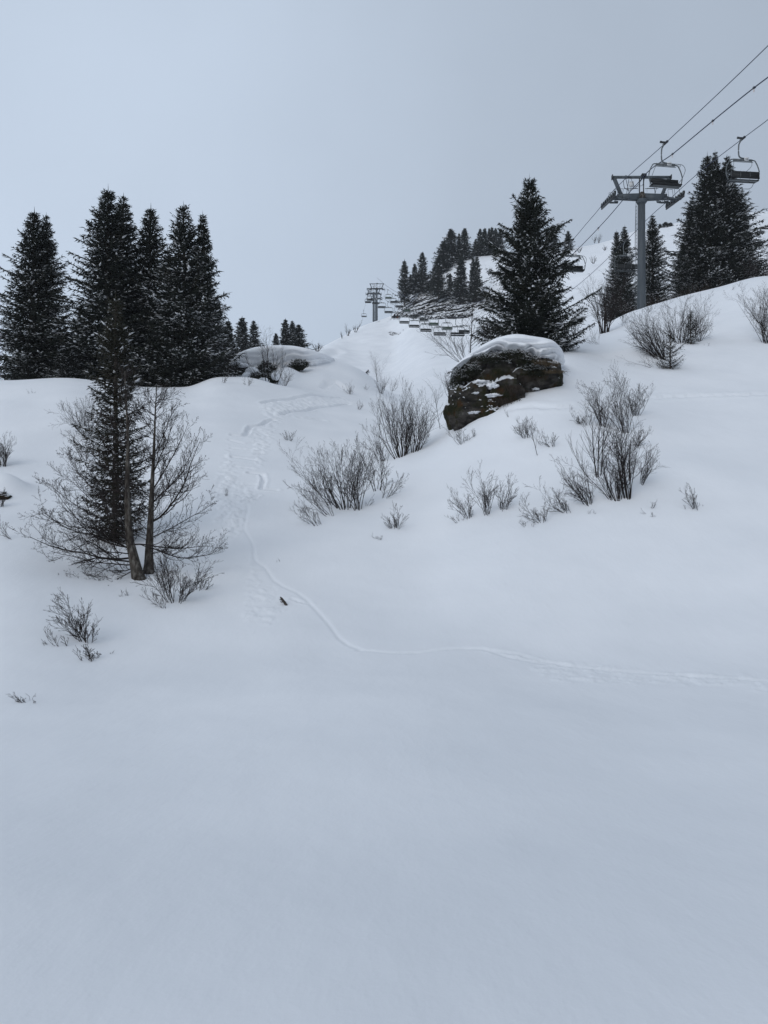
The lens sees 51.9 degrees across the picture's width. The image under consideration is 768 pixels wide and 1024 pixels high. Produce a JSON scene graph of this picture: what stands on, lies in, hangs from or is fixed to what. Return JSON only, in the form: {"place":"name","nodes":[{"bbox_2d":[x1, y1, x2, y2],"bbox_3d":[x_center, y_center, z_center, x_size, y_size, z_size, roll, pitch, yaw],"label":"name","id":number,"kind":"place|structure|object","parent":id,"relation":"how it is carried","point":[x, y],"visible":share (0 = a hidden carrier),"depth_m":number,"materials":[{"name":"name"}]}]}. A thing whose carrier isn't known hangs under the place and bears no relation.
{"place":"outdoors","nodes":[
{"label":"outdoors","id":0,"kind":"place"},
{"bbox_2d":[0,211,767,1023],"bbox_3d":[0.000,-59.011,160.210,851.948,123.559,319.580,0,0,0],"label":"ground","id":1,"kind":"structure","parent":0,"point":[428,761],"depth_m":10.36,"materials":[{"name":"snow"}]},
{"bbox_2d":[0,432,16,466],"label":"bare shrub","id":2,"kind":"object","parent":1,"relation":"on","point":[4,455],"visible":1,"depth_m":27.66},
{"bbox_2d":[13,360,39,379],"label":"spruce tree","id":3,"kind":"object","parent":1,"relation":"on","point":[31,375],"visible":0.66,"depth_m":46.35,"materials":[{"name":"green plant"}]},
{"bbox_2d":[0,214,74,378],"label":"spruce tree","id":4,"kind":"object","parent":1,"relation":"on","point":[47,225],"visible":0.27,"depth_m":50.22,"materials":[{"name":"green plant"}]},
{"bbox_2d":[0,207,88,379],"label":"spruce tree","id":5,"kind":"object","parent":1,"relation":"on","point":[34,246],"visible":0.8,"depth_m":48.77,"materials":[{"name":"green plant"}]},
{"bbox_2d":[42,626,68,646],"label":"bare shrub","id":6,"kind":"object","parent":1,"relation":"on","point":[47,633],"visible":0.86,"depth_m":13.80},
{"bbox_2d":[37,341,101,379],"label":"spruce tree","id":7,"kind":"object","parent":1,"relation":"on","point":[72,368],"visible":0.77,"depth_m":46.83,"materials":[{"name":"green plant"}]},
{"bbox_2d":[43,589,101,642],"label":"bare shrub","id":8,"kind":"object","parent":1,"relation":"on","point":[77,623],"visible":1,"depth_m":14.26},
{"bbox_2d":[44,387,107,437],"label":"bare shrub","id":9,"kind":"object","parent":1,"relation":"on","point":[87,419],"visible":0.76,"depth_m":31.80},
{"bbox_2d":[76,644,101,661],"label":"bare shrub","id":10,"kind":"object","parent":1,"relation":"on","point":[89,654],"visible":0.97,"depth_m":13.38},
{"bbox_2d":[31,188,169,385],"bbox_3d":[-17.594,-13.952,49.341,8.931,13.324,9.395,0,0,40],"label":"spruce tree","id":11,"kind":"object","parent":1,"relation":"on","point":[107,228],"visible":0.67,"depth_m":48.64,"materials":[{"name":"green plant"}]},
{"bbox_2d":[56,192,160,383],"bbox_3d":[-16.832,-14.159,51.630,8.204,13.556,7.295,0,0,7],"label":"spruce tree","id":12,"kind":"object","parent":1,"relation":"on","point":[130,227],"visible":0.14,"depth_m":51.09,"materials":[{"name":"green plant"}]},
{"bbox_2d":[68,286,159,544],"bbox_3d":[-7.355,-2.434,21.478,2.312,7.507,2.584,0,0,-2],"label":"spruce tree","id":13,"kind":"object","parent":1,"relation":"on","point":[116,344],"visible":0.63,"depth_m":21.25,"materials":[{"name":"green plant"}]},
{"bbox_2d":[5,359,226,585],"bbox_3d":[-6.054,-0.781,18.397,4.701,5.857,2.907,0,0,0],"label":"bare tree","id":14,"kind":"object","parent":1,"relation":"on","point":[134,563],"visible":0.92,"depth_m":18.57,"materials":[{"name":"brown plant"}]},
{"bbox_2d":[87,208,200,386],"bbox_3d":[-15.033,-13.666,50.865,7.791,12.910,7.406,0,0,27],"label":"spruce tree","id":15,"kind":"object","parent":1,"relation":"on","point":[150,242],"visible":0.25,"depth_m":50.44,"materials":[{"name":"green plant"}]},
{"bbox_2d":[105,379,229,573],"bbox_3d":[-5.160,-0.864,19.080,2.809,4.816,2.232,0,0,29],"label":"bare tree","id":16,"kind":"object","parent":1,"relation":"on","point":[150,528],"visible":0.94,"depth_m":19.01,"materials":[{"name":"brown plant"}]},
{"bbox_2d":[130,544,224,603],"bbox_3d":[-4.545,1.395,17.224,2.044,1.353,1.274,0,0,0],"label":"bare shrub","id":17,"kind":"object","parent":1,"relation":"on","point":[168,579],"visible":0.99,"depth_m":17.09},
{"bbox_2d":[130,201,245,386],"bbox_3d":[-12.100,-13.134,49.053,7.448,12.461,7.285,0,0,-44],"label":"spruce tree","id":18,"kind":"object","parent":1,"relation":"on","point":[195,283],"visible":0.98,"depth_m":48.26,"materials":[{"name":"green plant"}]},
{"bbox_2d":[198,289,233,375],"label":"spruce tree","id":19,"kind":"object","parent":1,"relation":"on","point":[214,341],"visible":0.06,"depth_m":53.81,"materials":[{"name":"green plant"}]},
{"bbox_2d":[215,299,240,376],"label":"spruce tree","id":20,"kind":"object","parent":1,"relation":"on","point":[223,327],"visible":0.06,"depth_m":57.94,"materials":[{"name":"green plant"}]},
{"bbox_2d":[213,343,243,376],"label":"bare shrub","id":21,"kind":"object","parent":1,"relation":"on","point":[224,359],"visible":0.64,"depth_m":49.91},
{"bbox_2d":[221,319,240,362],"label":"spruce tree","id":22,"kind":"object","parent":1,"relation":"on","point":[230,338],"visible":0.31,"depth_m":65.79,"materials":[{"name":"green plant"}]},
{"bbox_2d":[232,317,255,353],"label":"spruce tree","id":23,"kind":"object","parent":1,"relation":"on","point":[241,338],"visible":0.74,"depth_m":124.52,"materials":[{"name":"green plant"}]},
{"bbox_2d":[248,320,262,347],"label":"spruce tree","id":24,"kind":"object","parent":1,"relation":"on","point":[253,329],"visible":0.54,"depth_m":127.68,"materials":[{"name":"green plant"}]},
{"bbox_2d":[255,325,273,380],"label":"bare tree","id":25,"kind":"object","parent":1,"relation":"on","point":[265,352],"visible":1,"depth_m":53.41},
{"bbox_2d":[229,359,308,382],"bbox_3d":[-9.064,-10.440,58.960,6.844,2.570,4.359,0,0,0],"label":"rock outcrop","id":26,"kind":"object","parent":1,"relation":"on","point":[298,365],"visible":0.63,"depth_m":59.89,"materials":[{"name":"grey stone"}]},
{"bbox_2d":[269,344,285,383],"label":"bare tree","id":27,"kind":"object","parent":1,"relation":"on","point":[273,356],"visible":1,"depth_m":52.77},
{"bbox_2d":[232,345,333,381],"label":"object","id":28,"kind":"structure","parent":1,"relation":"on","point":[293,353],"depth_m":61.11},
{"bbox_2d":[273,318,293,344],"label":"spruce tree","id":29,"kind":"object","parent":1,"relation":"on","point":[286,335],"visible":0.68,"depth_m":129.66,"materials":[{"name":"green plant"}]},
{"bbox_2d":[285,324,316,349],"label":"spruce tree","id":30,"kind":"object","parent":1,"relation":"on","point":[298,341],"visible":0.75,"depth_m":127.58,"materials":[{"name":"green plant"}]},
{"bbox_2d":[279,437,332,505],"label":"bare shrub","id":31,"kind":"object","parent":1,"relation":"on","point":[316,474],"visible":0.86,"depth_m":25.90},
{"bbox_2d":[292,495,320,525],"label":"bare shrub","id":32,"kind":"object","parent":1,"relation":"on","point":[305,513],"visible":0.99,"depth_m":23.64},
{"bbox_2d":[283,471,333,515],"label":"bare shrub","id":33,"kind":"object","parent":1,"relation":"on","point":[307,491],"visible":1,"depth_m":24.55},
{"bbox_2d":[308,442,372,509],"bbox_3d":[-1.618,-1.195,25.188,2.166,2.446,1.837,0,0,28],"label":"bare shrub","id":34,"kind":"object","parent":1,"relation":"on","point":[331,488],"visible":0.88,"depth_m":25.23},
{"bbox_2d":[320,431,384,510],"bbox_3d":[-0.980,-1.304,24.985,1.609,2.695,1.824,0,0,28],"label":"bare shrub","id":35,"kind":"object","parent":1,"relation":"on","point":[354,494],"visible":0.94,"depth_m":25.02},
{"bbox_2d":[360,420,388,460],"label":"bare shrub","id":36,"kind":"object","parent":1,"relation":"on","point":[375,445],"visible":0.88,"depth_m":32.33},
{"bbox_2d":[367,288,381,321],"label":"lift tower","id":37,"kind":"structure","parent":1,"relation":"on","point":[373,308],"depth_m":256.82,"materials":[{"name":"grey metal"}]},
{"bbox_2d":[357,434,394,490],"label":"bare shrub","id":38,"kind":"object","parent":1,"relation":"on","point":[376,471],"visible":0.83,"depth_m":27.11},
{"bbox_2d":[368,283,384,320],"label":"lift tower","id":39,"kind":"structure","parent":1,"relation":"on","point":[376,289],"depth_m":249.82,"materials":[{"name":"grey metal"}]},
{"bbox_2d":[382,470,408,497],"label":"bare shrub","id":40,"kind":"object","parent":1,"relation":"on","point":[400,483],"visible":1,"depth_m":26.13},
{"bbox_2d":[383,500,408,528],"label":"bare shrub","id":41,"kind":"object","parent":1,"relation":"on","point":[396,524],"visible":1,"depth_m":22.93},
{"bbox_2d":[370,376,423,458],"bbox_3d":[0.478,-3.874,32.069,2.288,3.505,1.990,0,0,0],"label":"bare shrub","id":42,"kind":"object","parent":1,"relation":"on","point":[402,434],"visible":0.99,"depth_m":32.03,"materials":[{"name":"plant"}]},
{"bbox_2d":[395,382,446,452],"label":"bare shrub","id":43,"kind":"object","parent":1,"relation":"on","point":[420,436],"visible":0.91,"depth_m":32.11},
{"bbox_2d":[388,272,497,321],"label":"cliff","id":44,"kind":"structure","parent":1,"relation":"on","point":[448,309],"depth_m":209.79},
{"bbox_2d":[395,259,413,304],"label":"spruce tree","id":45,"kind":"object","parent":44,"relation":"on","point":[404,288],"visible":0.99,"depth_m":221.35,"materials":[{"name":"green plant"}]},
{"bbox_2d":[409,252,432,293],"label":"spruce tree","id":46,"kind":"object","parent":44,"relation":"on","point":[421,277],"visible":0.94,"depth_m":225.29,"materials":[{"name":"green plant"}]},
{"bbox_2d":[421,266,439,295],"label":"spruce tree","id":47,"kind":"object","parent":44,"relation":"on","point":[429,285],"visible":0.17,"depth_m":223.48,"materials":[{"name":"green plant"}]},
{"bbox_2d":[424,256,449,299],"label":"spruce tree","id":48,"kind":"object","parent":44,"relation":"on","point":[438,278],"visible":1,"depth_m":209.46,"materials":[{"name":"green plant"}]},
{"bbox_2d":[430,240,456,273],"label":"spruce tree","id":49,"kind":"object","parent":44,"relation":"on","point":[445,260],"visible":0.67,"depth_m":232.85,"materials":[{"name":"green plant"}]},
{"bbox_2d":[466,258,478,299],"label":"spruce tree","id":50,"kind":"object","parent":44,"relation":"on","point":[471,270],"visible":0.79,"depth_m":205.57,"materials":[{"name":"green plant"}]},
{"bbox_2d":[411,306,483,361],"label":"bare shrub","id":51,"kind":"object","parent":1,"relation":"on","point":[442,346],"visible":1,"depth_m":37.47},
{"bbox_2d":[431,229,468,263],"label":"spruce tree","id":52,"kind":"object","parent":1,"relation":"on","point":[451,238],"visible":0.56,"depth_m":236.76,"materials":[{"name":"green plant"}]},
{"bbox_2d":[446,273,453,295],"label":"spruce tree","id":53,"kind":"object","parent":1,"relation":"on","point":[450,286],"visible":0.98,"depth_m":207.74,"materials":[{"name":"green plant"}]},
{"bbox_2d":[448,256,468,303],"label":"spruce tree","id":54,"kind":"object","parent":1,"relation":"on","point":[460,283],"visible":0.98,"depth_m":206.32,"materials":[{"name":"green plant"}]},
{"bbox_2d":[441,425,475,444],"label":"bare shrub","id":55,"kind":"object","parent":1,"relation":"on","point":[459,437],"visible":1,"depth_m":29.44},
{"bbox_2d":[446,483,475,518],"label":"bare shrub","id":56,"kind":"object","parent":1,"relation":"on","point":[463,508],"visible":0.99,"depth_m":22.65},
{"bbox_2d":[455,228,475,259],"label":"spruce tree","id":57,"kind":"object","parent":1,"relation":"on","point":[467,251],"visible":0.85,"depth_m":237.20,"materials":[{"name":"green plant"}]},
{"bbox_2d":[462,256,487,303],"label":"spruce tree","id":58,"kind":"object","parent":1,"relation":"on","point":[476,282],"visible":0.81,"depth_m":204.39,"materials":[{"name":"green plant"}]},
{"bbox_2d":[456,280,494,352],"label":"bare tree","id":59,"kind":"object","parent":1,"relation":"on","point":[474,319],"visible":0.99,"depth_m":37.36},
{"bbox_2d":[472,229,488,255],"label":"spruce tree","id":60,"kind":"object","parent":1,"relation":"on","point":[477,245],"visible":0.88,"depth_m":241.44,"materials":[{"name":"green plant"}]},
{"bbox_2d":[463,462,499,515],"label":"bare shrub","id":61,"kind":"object","parent":1,"relation":"on","point":[486,499],"visible":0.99,"depth_m":22.39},
{"bbox_2d":[479,228,489,255],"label":"spruce tree","id":62,"kind":"object","parent":1,"relation":"on","point":[484,234],"visible":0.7,"depth_m":242.36,"materials":[{"name":"green plant"}]},
{"bbox_2d":[490,227,501,254],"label":"spruce tree","id":63,"kind":"object","parent":1,"relation":"on","point":[495,235],"visible":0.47,"depth_m":242.41,"materials":[{"name":"green plant"}]},
{"bbox_2d":[443,334,568,430],"bbox_3d":[5.153,-4.626,34.244,5.376,5.411,6.508,0,0,0],"label":"boulder","id":64,"kind":"object","parent":1,"relation":"on","point":[491,376],"visible":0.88,"depth_m":31.81,"materials":[{"name":"grey stone"}]},
{"bbox_2d":[495,473,517,510],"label":"bare shrub","id":65,"kind":"object","parent":1,"relation":"on","point":[503,504],"visible":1,"depth_m":22.65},
{"bbox_2d":[512,416,534,437],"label":"bare shrub","id":66,"kind":"object","parent":1,"relation":"on","point":[521,432],"visible":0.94,"depth_m":27.70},
{"bbox_2d":[519,492,550,522],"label":"bare shrub","id":67,"kind":"object","parent":1,"relation":"on","point":[542,514],"visible":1,"depth_m":21.27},
{"bbox_2d":[470,175,602,352],"bbox_3d":[7.713,-12.465,40.441,6.784,10.002,7.022,0,0,-4],"label":"spruce tree","id":68,"kind":"object","parent":1,"relation":"on","point":[527,308],"visible":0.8,"depth_m":39.71,"materials":[{"name":"green plant"}]},
{"bbox_2d":[524,477,570,512],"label":"bare shrub","id":69,"kind":"object","parent":1,"relation":"on","point":[563,503],"visible":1,"depth_m":21.68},
{"bbox_2d":[562,231,575,250],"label":"spruce tree","id":70,"kind":"object","parent":1,"relation":"on","point":[567,236],"visible":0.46,"depth_m":231.56,"materials":[{"name":"green plant"}]},
{"bbox_2d":[551,454,596,505],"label":"bare shrub","id":71,"kind":"object","parent":1,"relation":"on","point":[579,491],"visible":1,"depth_m":21.97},
{"bbox_2d":[570,404,591,426],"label":"bare shrub","id":72,"kind":"object","parent":1,"relation":"on","point":[582,419],"visible":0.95,"depth_m":28.28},
{"bbox_2d":[565,431,598,477],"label":"bare shrub","id":73,"kind":"object","parent":1,"relation":"on","point":[594,456],"visible":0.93,"depth_m":23.58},
{"bbox_2d":[557,439,629,500],"bbox_3d":[6.054,-1.166,22.013,2.080,1.897,1.188,0,0,-21],"label":"bare shrub","id":74,"kind":"object","parent":1,"relation":"on","point":[618,489],"visible":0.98,"depth_m":21.99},
{"bbox_2d":[577,382,615,426],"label":"bare shrub","id":75,"kind":"object","parent":1,"relation":"on","point":[595,405],"visible":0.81,"depth_m":28.24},
{"bbox_2d":[579,394,621,474],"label":"bare shrub","id":76,"kind":"object","parent":1,"relation":"on","point":[598,435],"visible":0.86,"depth_m":23.63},
{"bbox_2d":[577,261,639,333],"bbox_3d":[14.456,-13.986,51.407,4.003,4.794,3.495,0,0,0],"label":"bare shrub","id":77,"kind":"object","parent":1,"relation":"on","point":[605,312],"visible":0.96,"depth_m":51.37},
{"bbox_2d":[577,359,642,432],"bbox_3d":[8.103,-4.002,27.753,2.662,2.666,1.534,0,0,38],"label":"bare shrub","id":78,"kind":"object","parent":1,"relation":"on","point":[620,402],"visible":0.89,"depth_m":27.55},
{"bbox_2d":[596,231,636,321],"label":"spruce tree","id":79,"kind":"object","parent":1,"relation":"on","point":[616,239],"visible":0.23,"depth_m":73.85,"materials":[{"name":"green plant"}]},
{"bbox_2d":[586,382,648,499],"bbox_3d":[6.681,-1.936,22.107,1.660,3.313,1.965,0,0,42],"label":"bare shrub","id":80,"kind":"object","parent":1,"relation":"on","point":[623,462],"visible":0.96,"depth_m":22.04,"materials":[{"name":"plant"}]},
{"bbox_2d":[599,226,646,319],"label":"spruce tree","id":81,"kind":"object","parent":1,"relation":"on","point":[628,289],"visible":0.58,"depth_m":72.66,"materials":[{"name":"green plant"}]},
{"bbox_2d":[625,384,653,415],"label":"bare shrub","id":82,"kind":"object","parent":1,"relation":"on","point":[637,397],"visible":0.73,"depth_m":29.57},
{"bbox_2d":[632,425,651,444],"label":"bare shrub","id":83,"kind":"object","parent":1,"relation":"on","point":[639,437],"visible":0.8,"depth_m":26.17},
{"bbox_2d":[601,173,684,309],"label":"lift tower","id":84,"kind":"structure","parent":1,"relation":"on","point":[641,199],"depth_m":61.80,"materials":[{"name":"metal"}]},
{"bbox_2d":[365,46,767,318],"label":"haul rope","id":85,"kind":"object","parent":84,"relation":"attached to","point":[646,159],"visible":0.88,"depth_m":49.12,"materials":[{"name":"metal"}]},
{"bbox_2d":[560,238,586,271],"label":"lift chair","id":86,"kind":"object","parent":85,"relation":"hanging from","point":[580,269],"visible":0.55,"depth_m":69.55,"materials":[{"name":"metal"}]},
{"bbox_2d":[648,140,684,188],"bbox_3d":[17.897,-22.056,49.754,2.347,2.911,1.086,0,0,-9],"label":"lift chair","id":87,"kind":"object","parent":85,"relation":"hanging from","point":[664,183],"visible":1,"depth_m":49.95,"materials":[{"name":"metal"}]},
{"bbox_2d":[379,120,766,317],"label":"haul rope","id":88,"kind":"object","parent":84,"relation":"attached to","point":[654,212],"visible":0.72,"depth_m":61.80,"materials":[{"name":"metal"}]},
{"bbox_2d":[614,239,637,275],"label":"lift chair","id":89,"kind":"object","parent":88,"relation":"hanging from","point":[627,266],"visible":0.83,"depth_m":70.84,"materials":[{"name":"metal"}]},
{"bbox_2d":[725,136,759,188],"bbox_3d":[23.146,-22.603,50.985,2.347,3.216,0.763,0,0,-6],"label":"lift chair","id":90,"kind":"object","parent":88,"relation":"hanging from","point":[747,175],"visible":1,"depth_m":50.75,"materials":[{"name":"metal"}]},
{"bbox_2d":[381,77,767,305],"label":"signal cable","id":91,"kind":"object","parent":84,"relation":"attached to","point":[754,87],"visible":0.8,"depth_m":54.41,"materials":[{"name":"metal"}]},
{"bbox_2d":[621,305,673,359],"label":"bare shrub","id":92,"kind":"object","parent":1,"relation":"on","point":[634,333],"visible":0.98,"depth_m":39.11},
{"bbox_2d":[631,215,674,306],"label":"spruce tree","id":93,"kind":"object","parent":1,"relation":"on","point":[654,285],"visible":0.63,"depth_m":76.46,"materials":[{"name":"green plant"}]},
{"bbox_2d":[638,441,669,484],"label":"bare shrub","id":94,"kind":"object","parent":1,"relation":"on","point":[647,468],"visible":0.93,"depth_m":23.00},
{"bbox_2d":[653,330,687,368],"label":"young spruce","id":95,"kind":"object","parent":1,"relation":"on","point":[669,347],"visible":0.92,"depth_m":37.59,"materials":[{"name":"green plant"}]},
{"bbox_2d":[640,290,716,342],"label":"bare shrub","id":96,"kind":"object","parent":1,"relation":"on","point":[682,321],"visible":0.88,"depth_m":43.36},
{"bbox_2d":[666,243,698,299],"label":"spruce tree","id":97,"kind":"object","parent":1,"relation":"on","point":[682,265],"visible":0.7,"depth_m":71.77,"materials":[{"name":"green plant"}]},
{"bbox_2d":[666,197,709,298],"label":"spruce tree","id":98,"kind":"object","parent":1,"relation":"on","point":[688,219],"visible":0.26,"depth_m":74.67,"materials":[{"name":"green plant"}]},
{"bbox_2d":[680,483,697,509],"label":"bare shrub","id":99,"kind":"object","parent":1,"relation":"on","point":[694,501],"visible":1,"depth_m":21.51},
{"bbox_2d":[679,312,699,343],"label":"young spruce","id":100,"kind":"object","parent":1,"relation":"on","point":[689,339],"visible":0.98,"depth_m":42.78,"materials":[{"name":"green plant"}]},
{"bbox_2d":[689,291,718,341],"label":"bare shrub","id":101,"kind":"object","parent":1,"relation":"on","point":[700,334],"visible":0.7,"depth_m":43.42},
{"bbox_2d":[658,155,757,291],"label":"spruce tree","id":102,"kind":"object","parent":1,"relation":"on","point":[708,207],"visible":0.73,"depth_m":73.19,"materials":[{"name":"green plant"}]},
{"bbox_2d":[663,169,767,286],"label":"spruce tree","id":103,"kind":"object","parent":1,"relation":"on","point":[758,233],"visible":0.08,"depth_m":74.63,"materials":[{"name":"green plant"}]},
{"bbox_2d":[693,151,739,284],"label":"spruce tree","id":104,"kind":"object","parent":1,"relation":"on","point":[715,162],"visible":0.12,"depth_m":74.43,"materials":[{"name":"green plant"}]},
{"bbox_2d":[688,156,767,287],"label":"spruce tree","id":105,"kind":"object","parent":1,"relation":"on","point":[735,200],"visible":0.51,"depth_m":73.04,"materials":[{"name":"green plant"}]},
{"bbox_2d":[723,286,767,343],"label":"bare shrub","id":106,"kind":"object","parent":1,"relation":"on","point":[763,328],"visible":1,"depth_m":41.73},
{"bbox_2d":[730,207,766,278],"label":"spruce tree","id":107,"kind":"object","parent":1,"relation":"on","point":[749,246],"visible":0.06,"depth_m":75.18,"materials":[{"name":"green plant"}]},
{"bbox_2d":[736,282,767,330],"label":"bare shrub","id":108,"kind":"object","parent":1,"relation":"on","point":[753,306],"visible":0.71,"depth_m":43.56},
{"bbox_2d":[742,246,761,277],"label":"bare shrub","id":109,"kind":"object","parent":1,"relation":"on","point":[750,268],"visible":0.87,"depth_m":66.82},
{"bbox_2d":[744,236,767,276],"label":"bare tree","id":110,"kind":"object","parent":1,"relation":"on","point":[765,272],"visible":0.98,"depth_m":66.23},
{"bbox_2d":[0,0,767,379],"label":"sky","id":111,"kind":"structure","parent":0,"point":[323,147],"materials":[{"name":"grey"}]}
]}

